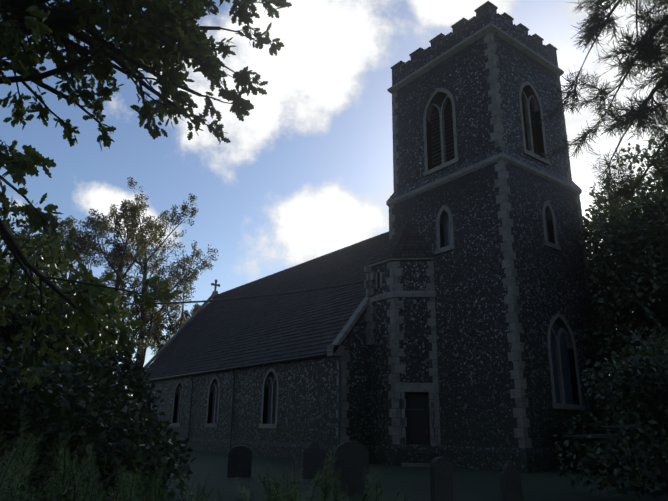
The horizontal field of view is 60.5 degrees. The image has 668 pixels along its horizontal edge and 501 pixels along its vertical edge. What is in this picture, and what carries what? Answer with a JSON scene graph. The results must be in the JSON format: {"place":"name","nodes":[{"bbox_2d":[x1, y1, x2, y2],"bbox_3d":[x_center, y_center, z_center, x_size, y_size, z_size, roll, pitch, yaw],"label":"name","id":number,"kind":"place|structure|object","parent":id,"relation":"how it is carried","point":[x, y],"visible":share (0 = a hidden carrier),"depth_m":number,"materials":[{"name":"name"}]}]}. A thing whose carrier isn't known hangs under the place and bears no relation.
{"place":"outdoors","nodes":[
{"label":"outdoors","id":0,"kind":"place"},
{"bbox_2d":[6,177,218,373],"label":"tree","id":1,"kind":"object","parent":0,"point":[84,240],"depth_m":48.59,"materials":[{"name":"green plant"}]},
{"bbox_2d":[128,280,373,304],"bbox_3d":[-9.657,4.791,26.296,24.202,9.187,0.251,-6,-18,21],"label":"wire","id":2,"kind":"object","parent":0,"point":[346,284],"visible":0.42,"depth_m":24.41,"materials":[{"name":"black"}]},
{"bbox_2d":[0,0,667,412],"label":"sky","id":3,"kind":"structure","parent":0,"point":[307,175],"materials":[{"name":"blue"}]},
{"bbox_2d":[160,450,666,500],"bbox_3d":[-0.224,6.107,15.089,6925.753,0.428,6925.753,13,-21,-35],"label":"ground","id":4,"kind":"structure","parent":0,"point":[475,485],"depth_m":13.46,"materials":[{"name":"green plant"}]},
{"bbox_2d":[0,0,291,388],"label":"oak","id":5,"kind":"object","parent":4,"relation":"on","point":[167,19],"depth_m":5.77,"materials":[{"name":"green plant"}]},
{"bbox_2d":[0,407,408,500],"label":"grass","id":6,"kind":"structure","parent":4,"relation":"on","point":[14,482],"depth_m":3.09,"materials":[{"name":"green plant"}]},
{"bbox_2d":[131,279,370,463],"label":"nave dressings","id":7,"kind":"structure","parent":4,"relation":"on","point":[335,348],"depth_m":24.37,"materials":[{"name":"grey stone"}]},
{"bbox_2d":[139,238,384,444],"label":"nave","id":8,"kind":"structure","parent":4,"relation":"on","point":[307,400],"depth_m":23.67,"materials":[{"name":"grey stone"}]},
{"bbox_2d":[143,231,388,379],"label":"church roof","id":9,"kind":"structure","parent":8,"relation":"on","point":[291,339],"depth_m":29.34,"materials":[{"name":"grey tile"}]},
{"bbox_2d":[136,352,340,449],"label":"gutters","id":10,"kind":"object","parent":9,"relation":"attached to","point":[278,361],"visible":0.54,"depth_m":26.27,"materials":[{"name":"grey metal"}]},
{"bbox_2d":[227,441,522,500],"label":"gravestones","id":11,"kind":"object","parent":4,"relation":"on","point":[351,462],"visible":0.71,"depth_m":11.40,"materials":[{"name":"stone"}]},
{"bbox_2d":[364,257,440,465],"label":"turret dressings","id":12,"kind":"structure","parent":4,"relation":"on","point":[392,454],"depth_m":20.79,"materials":[{"name":"grey stone"}]},
{"bbox_2d":[370,260,439,444],"bbox_3d":[2.674,4.234,21.490,1.500,7.750,2.550,13,-21,-35],"label":"turret","id":13,"kind":"object","parent":4,"relation":"on","point":[415,343],"visible":0.38,"depth_m":21.27,"materials":[{"name":"stone"}]},
{"bbox_2d":[365,222,434,265],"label":"turret roof","id":14,"kind":"structure","parent":13,"relation":"on","point":[394,246],"depth_m":22.48,"materials":[{"name":"grey tile"}]},
{"bbox_2d":[401,392,429,466],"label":"door","id":15,"kind":"structure","parent":13,"relation":"in","point":[417,428],"depth_m":20.43,"materials":[{"name":"brown wood"}]},
{"bbox_2d":[391,162,601,447],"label":"tower","id":16,"kind":"structure","parent":4,"relation":"on","point":[477,402],"depth_m":20.03,"materials":[{"name":"stone"}]},
{"bbox_2d":[394,35,567,190],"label":"tower upper wall","id":17,"kind":"structure","parent":16,"relation":"on","point":[461,75],"depth_m":22.84,"materials":[{"name":"grey stone"}]},
{"bbox_2d":[390,1,557,85],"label":"battlement parapet","id":18,"kind":"structure","parent":17,"relation":"on","point":[463,28],"depth_m":23.74,"materials":[{"name":"grey stone"}]},
{"bbox_2d":[386,23,603,473],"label":"tower dressings","id":19,"kind":"structure","parent":16,"relation":"on","point":[525,457],"depth_m":20.94,"materials":[{"name":"grey stone"}]},
{"bbox_2d":[430,97,538,167],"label":"louvres","id":20,"kind":"object","parent":19,"relation":"attached to","point":[449,136],"visible":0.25,"depth_m":23.42,"materials":[{"name":"grey"}]},
{"bbox_2d":[443,213,573,403],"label":"tower windows","id":21,"kind":"structure","parent":16,"relation":"in","point":[556,327],"depth_m":19.98,"materials":[{"name":"black glass"}]},
{"bbox_2d":[537,0,667,221],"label":"pine","id":22,"kind":"object","parent":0,"point":[650,53],"depth_m":5.72,"materials":[{"name":"green plant"}]},
{"bbox_2d":[593,173,660,334],"bbox_3d":[12.940,2.371,23.144,5.163,12.586,5.421,13,-21,-35],"label":"airy tree","id":23,"kind":"object","parent":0,"point":[641,183],"depth_m":23.56,"materials":[{"name":"green plant"}]}
]}

